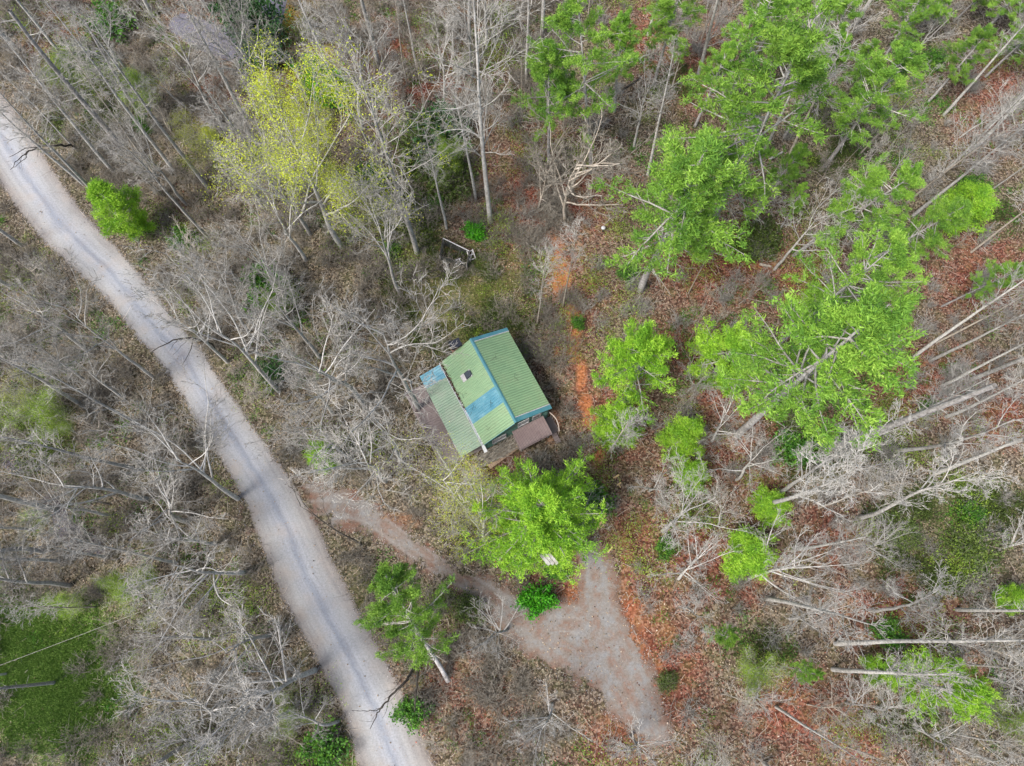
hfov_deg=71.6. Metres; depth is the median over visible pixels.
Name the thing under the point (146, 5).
slender tree
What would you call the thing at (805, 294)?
young pine
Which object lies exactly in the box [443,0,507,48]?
bare tree
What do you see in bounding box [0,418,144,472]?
slender tree
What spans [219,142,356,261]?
bare tree
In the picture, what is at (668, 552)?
shrub
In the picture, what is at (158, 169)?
bare tree
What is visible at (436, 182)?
slender tree
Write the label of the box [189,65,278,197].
slender tree
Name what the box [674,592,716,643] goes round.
bare tree
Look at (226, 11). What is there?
slender tree
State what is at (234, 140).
bare tree
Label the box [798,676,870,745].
understory tree
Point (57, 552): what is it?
bare tree
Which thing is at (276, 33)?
shrub
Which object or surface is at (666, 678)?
shrub
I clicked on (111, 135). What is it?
sapling
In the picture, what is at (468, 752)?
sapling
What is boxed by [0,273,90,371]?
bare tree
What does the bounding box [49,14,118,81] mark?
shrub
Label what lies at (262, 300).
budding tree
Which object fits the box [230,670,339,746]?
bare tree
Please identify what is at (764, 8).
pine tree
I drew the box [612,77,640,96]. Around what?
fallen log
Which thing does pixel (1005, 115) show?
slender tree
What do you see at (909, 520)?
shrub
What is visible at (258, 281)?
shrub
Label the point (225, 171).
slender tree
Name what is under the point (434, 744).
sapling
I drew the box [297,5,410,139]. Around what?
bare tree
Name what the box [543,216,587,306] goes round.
slender tree
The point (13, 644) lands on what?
lawn grass
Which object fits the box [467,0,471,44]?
slender tree
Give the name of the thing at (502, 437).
window
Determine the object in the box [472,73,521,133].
understory tree
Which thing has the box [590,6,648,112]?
pine tree
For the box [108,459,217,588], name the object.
bare tree
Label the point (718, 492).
sapling
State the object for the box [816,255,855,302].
bare tree
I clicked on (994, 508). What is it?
green undergrowth
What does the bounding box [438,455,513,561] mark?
budding tree
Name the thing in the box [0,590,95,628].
slender tree
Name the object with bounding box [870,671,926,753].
bare tree
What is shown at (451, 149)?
budding tree
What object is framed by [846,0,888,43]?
bare tree
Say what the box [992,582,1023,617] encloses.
young pine
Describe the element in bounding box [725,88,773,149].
pine tree
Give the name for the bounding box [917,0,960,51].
bare tree
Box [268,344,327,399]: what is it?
slender tree
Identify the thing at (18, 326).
understory tree
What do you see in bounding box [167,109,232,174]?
budding tree
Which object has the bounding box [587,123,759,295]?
pine tree
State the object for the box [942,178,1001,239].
young pine
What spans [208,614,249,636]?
sapling
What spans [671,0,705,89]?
slender tree
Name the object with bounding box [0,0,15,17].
sapling
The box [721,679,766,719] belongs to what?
sapling
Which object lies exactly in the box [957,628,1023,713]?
slender tree
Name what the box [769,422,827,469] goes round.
shrub
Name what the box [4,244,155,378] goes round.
bare tree
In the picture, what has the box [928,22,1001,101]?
pine tree
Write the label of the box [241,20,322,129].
bare tree
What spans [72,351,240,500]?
bare tree
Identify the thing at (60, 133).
slender tree
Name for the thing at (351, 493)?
loose gravel
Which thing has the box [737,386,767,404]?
sapling
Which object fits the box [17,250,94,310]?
slender tree
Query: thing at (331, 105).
shrub
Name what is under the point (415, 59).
sapling
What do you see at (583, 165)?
understory tree
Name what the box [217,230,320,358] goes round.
bare tree
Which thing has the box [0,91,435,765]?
gravel road
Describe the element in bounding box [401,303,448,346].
understory tree
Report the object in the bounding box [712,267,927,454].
pine tree
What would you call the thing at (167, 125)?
understory tree
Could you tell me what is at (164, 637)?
bare tree
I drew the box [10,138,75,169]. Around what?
dark bare tree
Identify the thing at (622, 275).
shrub
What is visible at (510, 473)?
understory tree
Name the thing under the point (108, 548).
slender tree
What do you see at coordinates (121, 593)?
budding tree
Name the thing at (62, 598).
budding tree
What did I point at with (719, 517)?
bare tree
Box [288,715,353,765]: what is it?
shrub
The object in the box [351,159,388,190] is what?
shrub
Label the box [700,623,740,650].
pine tree
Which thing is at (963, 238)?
sapling
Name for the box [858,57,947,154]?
slender tree
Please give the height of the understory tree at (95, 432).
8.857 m
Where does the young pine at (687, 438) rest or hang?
on the ground at (964, 264)
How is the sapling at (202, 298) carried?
on the ground at (964, 264)
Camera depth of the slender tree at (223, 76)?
74.81 m
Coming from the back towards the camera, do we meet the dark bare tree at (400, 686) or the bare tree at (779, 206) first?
the bare tree at (779, 206)
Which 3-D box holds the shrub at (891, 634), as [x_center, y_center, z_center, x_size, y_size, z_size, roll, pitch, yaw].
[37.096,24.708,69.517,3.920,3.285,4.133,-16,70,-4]
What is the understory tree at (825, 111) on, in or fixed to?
on the ground at (964, 264)
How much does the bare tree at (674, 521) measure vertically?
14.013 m
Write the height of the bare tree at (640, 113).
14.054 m
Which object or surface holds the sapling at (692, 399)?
on the ground at (964, 264)
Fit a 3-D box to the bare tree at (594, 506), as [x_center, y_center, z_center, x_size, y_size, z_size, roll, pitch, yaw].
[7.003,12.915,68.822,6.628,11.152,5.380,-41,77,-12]
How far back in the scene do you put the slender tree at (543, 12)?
89.79 m
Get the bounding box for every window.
[492,434,506,443]
[518,418,528,427]
[532,413,540,419]
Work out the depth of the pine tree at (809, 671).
62.73 m
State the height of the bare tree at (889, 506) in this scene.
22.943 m
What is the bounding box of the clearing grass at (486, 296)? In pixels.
[119,190,545,765]
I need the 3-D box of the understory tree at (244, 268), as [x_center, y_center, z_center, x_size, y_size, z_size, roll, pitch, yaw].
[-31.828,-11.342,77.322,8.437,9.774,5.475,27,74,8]
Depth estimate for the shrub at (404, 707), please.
66.86 m
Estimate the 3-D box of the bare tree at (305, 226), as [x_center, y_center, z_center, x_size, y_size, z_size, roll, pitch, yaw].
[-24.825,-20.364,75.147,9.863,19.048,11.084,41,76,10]
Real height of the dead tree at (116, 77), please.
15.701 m
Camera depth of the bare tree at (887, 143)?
80.30 m
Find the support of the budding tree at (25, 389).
on the ground at (964, 264)
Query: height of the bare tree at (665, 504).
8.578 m
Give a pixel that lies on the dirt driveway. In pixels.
(630, 672)
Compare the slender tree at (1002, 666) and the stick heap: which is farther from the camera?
the stick heap
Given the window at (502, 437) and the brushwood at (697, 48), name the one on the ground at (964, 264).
the brushwood at (697, 48)
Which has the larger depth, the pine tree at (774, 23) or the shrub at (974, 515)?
the pine tree at (774, 23)
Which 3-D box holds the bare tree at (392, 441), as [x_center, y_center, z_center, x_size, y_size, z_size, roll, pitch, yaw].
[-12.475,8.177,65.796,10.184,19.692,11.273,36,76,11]
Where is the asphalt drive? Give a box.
[169,0,286,64]
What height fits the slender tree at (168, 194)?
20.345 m
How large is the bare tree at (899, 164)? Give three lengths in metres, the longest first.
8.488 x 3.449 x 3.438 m
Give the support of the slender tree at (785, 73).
on the ground at (964, 264)
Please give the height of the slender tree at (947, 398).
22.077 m
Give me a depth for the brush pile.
82.69 m
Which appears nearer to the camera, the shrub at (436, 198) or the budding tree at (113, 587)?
the budding tree at (113, 587)
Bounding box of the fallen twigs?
[0,0,1023,765]
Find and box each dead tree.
[0,9,121,147]
[0,676,55,694]
[84,19,144,118]
[828,375,996,450]
[916,20,947,50]
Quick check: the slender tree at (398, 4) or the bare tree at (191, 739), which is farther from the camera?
the slender tree at (398, 4)
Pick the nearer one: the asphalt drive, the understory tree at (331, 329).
the understory tree at (331, 329)
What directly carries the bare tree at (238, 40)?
on the ground at (964, 264)
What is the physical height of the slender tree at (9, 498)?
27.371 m
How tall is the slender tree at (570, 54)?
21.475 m
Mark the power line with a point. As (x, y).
(1, 674)
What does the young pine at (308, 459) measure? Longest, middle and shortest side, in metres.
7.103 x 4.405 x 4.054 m
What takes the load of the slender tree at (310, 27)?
on the ground at (964, 264)
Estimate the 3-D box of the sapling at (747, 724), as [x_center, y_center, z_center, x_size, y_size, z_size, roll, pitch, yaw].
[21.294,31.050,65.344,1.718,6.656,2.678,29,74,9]
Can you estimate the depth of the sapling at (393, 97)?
79.92 m
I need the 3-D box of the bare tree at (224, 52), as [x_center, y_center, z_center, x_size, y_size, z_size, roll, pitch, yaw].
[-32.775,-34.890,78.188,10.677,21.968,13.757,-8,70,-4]
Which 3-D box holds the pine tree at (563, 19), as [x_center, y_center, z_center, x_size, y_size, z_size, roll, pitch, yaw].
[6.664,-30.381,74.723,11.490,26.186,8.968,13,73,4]
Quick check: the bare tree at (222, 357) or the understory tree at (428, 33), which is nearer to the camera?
the bare tree at (222, 357)
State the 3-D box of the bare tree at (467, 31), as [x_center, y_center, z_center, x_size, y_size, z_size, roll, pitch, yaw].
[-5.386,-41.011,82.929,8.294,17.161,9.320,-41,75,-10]
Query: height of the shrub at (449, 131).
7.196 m
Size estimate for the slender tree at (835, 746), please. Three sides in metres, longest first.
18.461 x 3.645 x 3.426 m
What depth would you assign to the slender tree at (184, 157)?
66.82 m
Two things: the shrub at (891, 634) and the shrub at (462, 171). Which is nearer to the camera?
the shrub at (891, 634)
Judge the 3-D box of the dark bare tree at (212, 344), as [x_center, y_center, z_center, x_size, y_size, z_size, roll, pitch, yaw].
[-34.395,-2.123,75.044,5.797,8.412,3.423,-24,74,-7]
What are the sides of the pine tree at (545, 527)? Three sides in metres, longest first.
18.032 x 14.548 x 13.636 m
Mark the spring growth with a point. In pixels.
(880, 400)
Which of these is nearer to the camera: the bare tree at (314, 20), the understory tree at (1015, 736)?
the understory tree at (1015, 736)
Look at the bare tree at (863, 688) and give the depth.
64.40 m
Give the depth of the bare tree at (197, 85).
76.47 m
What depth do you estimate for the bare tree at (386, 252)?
69.25 m
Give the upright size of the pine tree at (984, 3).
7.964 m
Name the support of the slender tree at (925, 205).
on the ground at (964, 264)
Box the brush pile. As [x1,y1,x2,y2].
[424,262,459,281]
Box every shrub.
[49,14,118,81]
[73,0,138,43]
[130,111,154,134]
[160,225,199,253]
[207,0,295,55]
[233,2,299,72]
[240,258,296,315]
[245,353,290,394]
[284,52,350,112]
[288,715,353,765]
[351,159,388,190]
[381,240,402,261]
[386,104,456,182]
[386,694,434,736]
[403,93,473,165]
[409,146,480,207]
[427,193,446,211]
[448,586,487,628]
[459,218,487,243]
[510,580,560,623]
[540,557,569,585]
[570,313,586,331]
[580,477,619,516]
[614,264,639,283]
[651,667,679,696]
[654,531,681,563]
[728,210,792,262]
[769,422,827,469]
[771,394,819,438]
[863,611,911,654]
[869,248,890,268]
[879,509,930,557]
[917,394,938,419]
[922,45,948,73]
[938,512,1021,587]
[955,170,985,186]
[955,498,986,529]
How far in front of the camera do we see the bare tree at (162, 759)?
56.59 m
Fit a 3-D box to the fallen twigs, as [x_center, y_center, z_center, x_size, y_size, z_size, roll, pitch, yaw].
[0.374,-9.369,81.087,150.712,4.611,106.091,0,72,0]
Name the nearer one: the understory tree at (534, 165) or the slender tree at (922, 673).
the slender tree at (922, 673)
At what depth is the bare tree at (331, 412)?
66.72 m
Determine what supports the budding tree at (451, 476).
on the ground at (964, 264)
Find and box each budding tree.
[0,366,54,410]
[0,380,65,447]
[30,41,106,109]
[36,585,89,621]
[39,405,79,441]
[86,568,143,617]
[88,51,172,116]
[101,559,167,631]
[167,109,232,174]
[200,25,397,249]
[256,281,299,317]
[264,676,316,743]
[278,93,338,216]
[358,176,405,238]
[366,421,506,544]
[428,129,471,189]
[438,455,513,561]
[734,642,792,708]
[976,674,1023,756]
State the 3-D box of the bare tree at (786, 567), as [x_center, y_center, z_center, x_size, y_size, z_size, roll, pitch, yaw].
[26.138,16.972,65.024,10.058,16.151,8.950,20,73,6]
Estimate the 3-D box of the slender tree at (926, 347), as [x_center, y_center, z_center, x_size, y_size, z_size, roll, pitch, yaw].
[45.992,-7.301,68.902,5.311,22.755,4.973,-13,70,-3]
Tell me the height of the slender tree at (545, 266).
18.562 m
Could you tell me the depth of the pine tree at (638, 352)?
65.49 m
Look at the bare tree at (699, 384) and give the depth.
72.47 m
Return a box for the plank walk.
[486,443,518,468]
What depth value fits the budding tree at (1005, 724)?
64.85 m
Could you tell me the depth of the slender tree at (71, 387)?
60.32 m
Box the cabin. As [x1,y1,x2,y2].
[405,328,560,468]
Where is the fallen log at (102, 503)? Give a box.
[93,501,110,505]
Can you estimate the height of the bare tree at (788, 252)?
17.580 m
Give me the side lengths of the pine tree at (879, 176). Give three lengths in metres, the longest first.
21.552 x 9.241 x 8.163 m
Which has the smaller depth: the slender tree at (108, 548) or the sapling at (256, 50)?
the slender tree at (108, 548)
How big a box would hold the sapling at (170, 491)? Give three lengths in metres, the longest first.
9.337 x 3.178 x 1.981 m
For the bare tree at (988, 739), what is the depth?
61.85 m
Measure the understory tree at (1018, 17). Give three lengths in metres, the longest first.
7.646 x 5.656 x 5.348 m
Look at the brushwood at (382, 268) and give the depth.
79.82 m
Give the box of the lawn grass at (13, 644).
[0,572,152,765]
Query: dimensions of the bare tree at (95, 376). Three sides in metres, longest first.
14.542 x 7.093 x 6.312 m
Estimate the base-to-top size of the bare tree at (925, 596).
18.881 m
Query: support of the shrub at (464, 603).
on the ground at (964, 264)
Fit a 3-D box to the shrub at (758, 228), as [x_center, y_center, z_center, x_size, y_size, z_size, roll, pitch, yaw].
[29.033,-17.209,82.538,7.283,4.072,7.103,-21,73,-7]
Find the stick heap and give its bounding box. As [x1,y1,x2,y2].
[472,434,518,468]
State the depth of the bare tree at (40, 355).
68.79 m
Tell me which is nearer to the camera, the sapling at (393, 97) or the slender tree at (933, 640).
the slender tree at (933, 640)
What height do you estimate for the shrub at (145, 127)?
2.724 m
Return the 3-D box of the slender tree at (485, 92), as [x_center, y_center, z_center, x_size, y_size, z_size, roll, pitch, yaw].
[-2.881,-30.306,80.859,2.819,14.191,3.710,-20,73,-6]
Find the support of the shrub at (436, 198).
on the ground at (964, 264)
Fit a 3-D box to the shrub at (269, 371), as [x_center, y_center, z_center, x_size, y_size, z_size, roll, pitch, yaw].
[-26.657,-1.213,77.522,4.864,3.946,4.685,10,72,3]
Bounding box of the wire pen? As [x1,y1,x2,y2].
[439,238,471,269]
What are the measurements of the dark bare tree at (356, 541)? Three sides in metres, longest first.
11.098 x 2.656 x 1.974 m
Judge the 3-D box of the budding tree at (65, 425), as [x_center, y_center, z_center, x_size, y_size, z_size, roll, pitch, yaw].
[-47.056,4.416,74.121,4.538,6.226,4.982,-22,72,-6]
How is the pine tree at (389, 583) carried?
on the ground at (964, 264)
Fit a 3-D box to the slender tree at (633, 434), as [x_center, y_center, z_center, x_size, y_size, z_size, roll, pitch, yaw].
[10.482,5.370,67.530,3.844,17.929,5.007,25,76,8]
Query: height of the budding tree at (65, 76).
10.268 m
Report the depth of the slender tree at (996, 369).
74.31 m
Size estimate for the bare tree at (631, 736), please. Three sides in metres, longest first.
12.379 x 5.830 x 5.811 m
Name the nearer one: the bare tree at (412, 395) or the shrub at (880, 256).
the bare tree at (412, 395)
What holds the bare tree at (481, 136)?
on the ground at (964, 264)
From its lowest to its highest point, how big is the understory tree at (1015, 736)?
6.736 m
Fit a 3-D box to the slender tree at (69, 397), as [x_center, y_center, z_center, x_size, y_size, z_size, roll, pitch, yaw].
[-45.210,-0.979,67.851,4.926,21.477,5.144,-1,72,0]
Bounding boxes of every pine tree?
[352,560,460,682]
[461,446,614,587]
[510,37,591,167]
[526,0,638,172]
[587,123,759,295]
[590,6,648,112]
[591,317,678,427]
[637,0,706,87]
[653,0,843,234]
[682,37,744,127]
[683,314,775,402]
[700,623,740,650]
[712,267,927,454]
[720,0,807,112]
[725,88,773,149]
[756,0,802,53]
[757,142,812,208]
[758,339,835,414]
[768,221,932,353]
[777,658,824,684]
[778,181,809,231]
[782,29,859,137]
[792,152,926,256]
[804,0,864,49]
[820,38,930,168]
[839,38,888,106]
[862,193,973,264]
[881,0,934,58]
[888,644,1002,726]
[895,0,956,37]
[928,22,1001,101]
[941,258,1023,308]
[958,0,992,17]
[972,0,1023,45]
[985,20,1023,77]
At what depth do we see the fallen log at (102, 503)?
74.38 m
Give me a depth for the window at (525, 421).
73.66 m
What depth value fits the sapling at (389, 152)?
81.86 m
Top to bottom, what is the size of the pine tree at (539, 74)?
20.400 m
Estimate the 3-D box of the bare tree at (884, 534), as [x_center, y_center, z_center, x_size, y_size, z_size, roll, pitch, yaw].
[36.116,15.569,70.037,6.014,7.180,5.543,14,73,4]
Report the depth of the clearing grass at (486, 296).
82.09 m
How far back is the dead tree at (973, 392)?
57.63 m
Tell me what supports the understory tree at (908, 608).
on the ground at (964, 264)
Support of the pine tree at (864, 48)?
on the ground at (964, 264)
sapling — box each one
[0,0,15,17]
[92,118,131,159]
[130,704,184,735]
[143,473,185,504]
[189,286,228,316]
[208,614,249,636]
[248,28,267,76]
[356,600,371,615]
[378,79,413,145]
[378,134,394,173]
[398,32,430,111]
[418,729,446,758]
[429,21,454,92]
[462,750,479,765]
[677,381,706,407]
[686,281,716,347]
[688,201,740,293]
[696,728,744,765]
[704,479,736,510]
[708,307,731,335]
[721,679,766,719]
[730,706,759,739]
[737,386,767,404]
[849,744,902,765]
[946,227,974,252]
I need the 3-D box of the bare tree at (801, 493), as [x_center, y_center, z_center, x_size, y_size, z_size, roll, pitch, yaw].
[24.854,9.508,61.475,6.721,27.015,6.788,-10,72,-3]
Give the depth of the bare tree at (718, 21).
86.38 m
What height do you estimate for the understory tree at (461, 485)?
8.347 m
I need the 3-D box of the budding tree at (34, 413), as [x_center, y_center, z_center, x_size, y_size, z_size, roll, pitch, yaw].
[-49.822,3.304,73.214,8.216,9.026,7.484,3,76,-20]
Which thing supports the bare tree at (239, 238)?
on the ground at (964, 264)
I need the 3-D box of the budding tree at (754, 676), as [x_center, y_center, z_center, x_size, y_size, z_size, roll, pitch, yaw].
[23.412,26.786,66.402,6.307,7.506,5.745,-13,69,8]
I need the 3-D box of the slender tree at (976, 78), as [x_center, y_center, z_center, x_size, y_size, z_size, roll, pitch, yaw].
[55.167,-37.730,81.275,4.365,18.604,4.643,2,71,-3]
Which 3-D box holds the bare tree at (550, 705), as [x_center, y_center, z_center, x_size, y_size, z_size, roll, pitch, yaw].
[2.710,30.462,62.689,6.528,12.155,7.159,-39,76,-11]
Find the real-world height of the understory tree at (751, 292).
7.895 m
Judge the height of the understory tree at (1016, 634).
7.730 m
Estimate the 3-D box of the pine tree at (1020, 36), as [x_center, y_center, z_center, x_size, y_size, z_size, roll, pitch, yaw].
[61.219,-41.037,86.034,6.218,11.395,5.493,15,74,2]
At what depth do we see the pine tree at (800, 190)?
77.85 m
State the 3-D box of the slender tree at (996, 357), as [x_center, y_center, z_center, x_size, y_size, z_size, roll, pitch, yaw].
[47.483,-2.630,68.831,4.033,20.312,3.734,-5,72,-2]
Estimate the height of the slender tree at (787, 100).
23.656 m
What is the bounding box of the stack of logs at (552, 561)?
[540,553,557,565]
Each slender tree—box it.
[0,22,113,172]
[0,59,76,150]
[0,75,118,215]
[0,96,83,185]
[0,228,23,246]
[0,279,13,289]
[0,319,84,406]
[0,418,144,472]
[0,494,59,512]
[0,550,61,566]
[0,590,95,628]
[7,0,57,50]
[8,348,155,434]
[13,58,163,196]
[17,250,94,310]
[20,0,176,172]
[42,28,159,180]
[53,522,177,563]
[56,1,209,189]
[100,121,207,236]
[142,0,153,17]
[150,0,247,119]
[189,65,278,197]
[210,157,275,240]
[217,0,247,57]
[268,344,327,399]
[275,0,344,102]
[360,0,379,66]
[374,0,408,83]
[391,0,416,70]
[410,119,447,229]
[431,79,477,200]
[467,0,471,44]
[475,72,496,151]
[509,0,535,120]
[524,0,528,77]
[528,236,564,323]
[540,0,544,37]
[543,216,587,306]
[561,0,581,128]
[601,406,654,455]
[646,32,688,175]
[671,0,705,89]
[696,0,725,74]
[699,2,715,43]
[728,0,760,62]
[764,1,841,149]
[765,581,894,665]
[774,705,878,765]
[775,0,821,91]
[789,23,872,154]
[790,515,896,566]
[815,274,858,322]
[818,451,919,508]
[831,645,986,726]
[833,587,1023,685]
[837,118,887,171]
[853,0,871,25]
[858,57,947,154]
[858,358,1008,447]
[866,102,927,174]
[889,75,1023,215]
[911,121,1023,217]
[912,261,1023,358]
[928,300,1023,361]
[933,420,1023,474]
[936,272,1023,343]
[940,326,1023,385]
[943,0,1023,116]
[944,345,1023,418]
[954,599,1023,611]
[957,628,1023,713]
[969,356,1023,381]
[970,182,1023,252]
[974,96,1023,146]
[984,91,1023,127]
[993,168,1022,188]
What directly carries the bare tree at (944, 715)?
on the ground at (964, 264)
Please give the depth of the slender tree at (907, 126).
78.00 m
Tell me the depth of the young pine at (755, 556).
68.02 m
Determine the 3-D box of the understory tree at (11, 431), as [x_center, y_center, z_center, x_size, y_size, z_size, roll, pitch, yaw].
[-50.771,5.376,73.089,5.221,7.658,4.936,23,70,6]
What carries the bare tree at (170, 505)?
on the ground at (964, 264)
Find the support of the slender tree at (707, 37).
on the ground at (964, 264)
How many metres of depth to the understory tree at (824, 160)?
81.88 m
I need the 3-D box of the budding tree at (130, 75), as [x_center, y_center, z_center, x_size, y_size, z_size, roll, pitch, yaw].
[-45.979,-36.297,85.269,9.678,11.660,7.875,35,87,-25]
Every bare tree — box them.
[0,30,19,49]
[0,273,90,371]
[0,316,88,382]
[0,437,151,559]
[0,448,109,537]
[0,503,109,581]
[0,515,32,530]
[0,526,71,594]
[1,546,46,553]
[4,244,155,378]
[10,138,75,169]
[30,326,125,399]
[34,0,150,99]
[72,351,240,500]
[85,89,187,205]
[96,737,176,765]
[105,567,212,686]
[107,598,273,729]
[107,651,253,765]
[108,420,227,569]
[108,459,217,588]
[114,0,225,129]
[117,260,235,363]
[117,537,250,686]
[120,227,306,392]
[126,56,191,113]
[129,703,227,765]
[140,337,220,368]
[152,0,276,125]
[154,231,262,333]
[161,605,317,765]
[183,0,274,107]
[186,173,292,282]
[191,258,274,347]
[196,99,301,209]
[210,101,314,235]
[213,55,281,170]
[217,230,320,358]
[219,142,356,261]
[226,0,253,66]
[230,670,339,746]
[238,273,407,444]
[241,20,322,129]
[242,395,349,481]
[260,355,357,453]
[280,388,419,521]
[287,483,361,544]
[288,390,443,495]
[289,0,339,59]
[294,0,373,156]
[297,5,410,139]
[297,17,452,254]
[301,0,398,130]
[310,259,471,473]
[322,154,416,294]
[352,660,420,728]
[409,0,557,223]
[415,0,483,78]
[418,0,500,109]
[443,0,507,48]
[444,45,493,135]
[456,588,526,663]
[497,679,596,765]
[564,481,612,534]
[594,60,673,147]
[610,712,686,765]
[627,448,692,518]
[646,521,743,609]
[659,446,777,557]
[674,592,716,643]
[676,741,730,765]
[677,358,724,405]
[690,471,745,533]
[696,383,766,444]
[700,396,797,504]
[704,0,744,45]
[727,315,780,351]
[735,681,796,720]
[745,505,874,619]
[749,164,798,225]
[772,424,892,524]
[773,176,886,271]
[778,398,927,493]
[778,584,864,643]
[812,418,925,528]
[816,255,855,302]
[818,165,858,206]
[834,662,903,730]
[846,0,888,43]
[852,514,916,574]
[857,434,1019,519]
[860,130,894,187]
[869,559,964,629]
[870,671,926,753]
[889,126,928,178]
[891,379,1023,469]
[911,709,1017,765]
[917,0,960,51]
[934,702,953,724]
[942,70,1023,175]
[956,722,1023,765]
[959,82,1023,137]
[987,659,1023,712]
[998,508,1023,550]
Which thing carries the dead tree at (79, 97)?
on the ground at (964, 264)
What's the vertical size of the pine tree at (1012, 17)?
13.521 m
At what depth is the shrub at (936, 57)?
90.42 m
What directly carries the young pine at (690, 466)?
on the ground at (964, 264)
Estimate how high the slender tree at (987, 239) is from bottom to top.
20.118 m
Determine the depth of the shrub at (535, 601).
69.94 m
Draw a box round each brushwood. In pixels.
[0,0,596,765]
[503,0,1023,765]
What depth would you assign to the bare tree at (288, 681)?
55.85 m
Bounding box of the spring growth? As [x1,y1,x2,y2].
[0,0,1023,765]
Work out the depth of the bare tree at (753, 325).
73.88 m
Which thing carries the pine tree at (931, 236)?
on the ground at (964, 264)
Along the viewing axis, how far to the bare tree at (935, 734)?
62.07 m
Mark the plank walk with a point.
(491, 465)
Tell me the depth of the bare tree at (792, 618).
66.25 m
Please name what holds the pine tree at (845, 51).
on the ground at (964, 264)
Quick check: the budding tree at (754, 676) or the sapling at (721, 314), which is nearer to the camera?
the budding tree at (754, 676)
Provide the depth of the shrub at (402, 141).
85.06 m
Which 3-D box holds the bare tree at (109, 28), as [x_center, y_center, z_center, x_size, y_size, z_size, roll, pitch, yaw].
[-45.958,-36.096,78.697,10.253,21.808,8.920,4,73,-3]
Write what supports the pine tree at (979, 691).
on the ground at (964, 264)
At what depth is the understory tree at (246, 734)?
62.54 m
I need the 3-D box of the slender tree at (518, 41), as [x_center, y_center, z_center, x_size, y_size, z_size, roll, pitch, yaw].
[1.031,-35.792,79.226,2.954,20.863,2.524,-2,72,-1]
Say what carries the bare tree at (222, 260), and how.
on the ground at (964, 264)
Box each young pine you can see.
[84,176,159,241]
[303,439,340,475]
[587,398,644,450]
[654,411,706,465]
[673,453,712,496]
[719,524,782,584]
[745,481,794,530]
[784,281,838,325]
[858,653,916,692]
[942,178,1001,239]
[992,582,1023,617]
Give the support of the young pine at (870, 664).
on the ground at (964, 264)
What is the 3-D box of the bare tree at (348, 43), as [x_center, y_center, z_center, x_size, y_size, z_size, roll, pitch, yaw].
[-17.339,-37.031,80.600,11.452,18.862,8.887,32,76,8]
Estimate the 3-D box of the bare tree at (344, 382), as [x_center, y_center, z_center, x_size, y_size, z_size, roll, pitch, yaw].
[-14.226,0.588,61.624,13.837,32.172,10.738,-16,73,-6]
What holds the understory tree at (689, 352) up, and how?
on the ground at (964, 264)
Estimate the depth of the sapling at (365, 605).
67.00 m
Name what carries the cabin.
on the ground at (964, 264)
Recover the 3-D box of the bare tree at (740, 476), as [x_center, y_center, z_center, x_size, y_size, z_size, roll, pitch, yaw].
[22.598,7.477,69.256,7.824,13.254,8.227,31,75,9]
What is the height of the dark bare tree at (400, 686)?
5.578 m
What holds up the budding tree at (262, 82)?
on the ground at (964, 264)
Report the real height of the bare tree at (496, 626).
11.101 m
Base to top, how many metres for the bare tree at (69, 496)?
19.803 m
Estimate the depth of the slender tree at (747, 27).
85.06 m
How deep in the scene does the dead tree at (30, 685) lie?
65.29 m
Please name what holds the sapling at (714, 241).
on the ground at (964, 264)
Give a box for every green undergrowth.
[0,0,1023,765]
[0,56,1023,763]
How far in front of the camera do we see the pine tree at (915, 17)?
83.82 m
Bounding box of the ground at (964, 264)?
[0,0,1023,765]
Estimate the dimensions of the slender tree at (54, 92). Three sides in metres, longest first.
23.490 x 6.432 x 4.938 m
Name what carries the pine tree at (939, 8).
on the ground at (964, 264)
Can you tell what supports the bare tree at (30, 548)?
on the ground at (964, 264)
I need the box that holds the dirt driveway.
[236,472,678,763]
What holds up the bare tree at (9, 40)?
on the ground at (964, 264)
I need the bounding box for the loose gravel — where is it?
[1,3,673,765]
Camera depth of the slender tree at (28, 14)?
86.82 m
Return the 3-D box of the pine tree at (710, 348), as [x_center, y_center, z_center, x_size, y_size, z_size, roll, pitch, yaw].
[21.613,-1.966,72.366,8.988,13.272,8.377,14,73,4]
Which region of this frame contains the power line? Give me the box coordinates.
[0,607,177,675]
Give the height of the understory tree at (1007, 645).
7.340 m
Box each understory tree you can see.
[0,292,59,347]
[0,308,17,352]
[0,415,43,456]
[5,253,49,300]
[64,401,132,457]
[138,415,188,468]
[142,99,204,156]
[168,215,236,307]
[179,234,249,294]
[218,675,304,760]
[225,362,271,420]
[235,697,286,765]
[311,311,349,344]
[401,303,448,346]
[407,20,441,53]
[438,451,487,499]
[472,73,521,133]
[489,459,539,495]
[517,82,662,224]
[518,132,602,215]
[675,334,717,364]
[737,270,777,310]
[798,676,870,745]
[806,140,859,184]
[818,104,837,127]
[901,594,946,636]
[984,627,1023,664]
[999,721,1023,764]
[1006,617,1023,643]
[1007,3,1023,31]
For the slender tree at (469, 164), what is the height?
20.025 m
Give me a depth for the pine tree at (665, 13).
80.09 m
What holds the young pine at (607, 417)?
on the ground at (964, 264)
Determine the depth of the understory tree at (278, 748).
63.61 m
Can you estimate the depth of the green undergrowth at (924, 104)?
79.34 m
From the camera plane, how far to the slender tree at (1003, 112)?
85.86 m
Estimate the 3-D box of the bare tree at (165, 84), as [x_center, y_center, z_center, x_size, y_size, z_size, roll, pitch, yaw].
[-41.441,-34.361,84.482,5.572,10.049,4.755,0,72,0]
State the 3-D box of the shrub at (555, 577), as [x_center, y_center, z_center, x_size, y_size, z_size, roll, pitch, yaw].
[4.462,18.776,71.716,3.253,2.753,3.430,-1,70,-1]

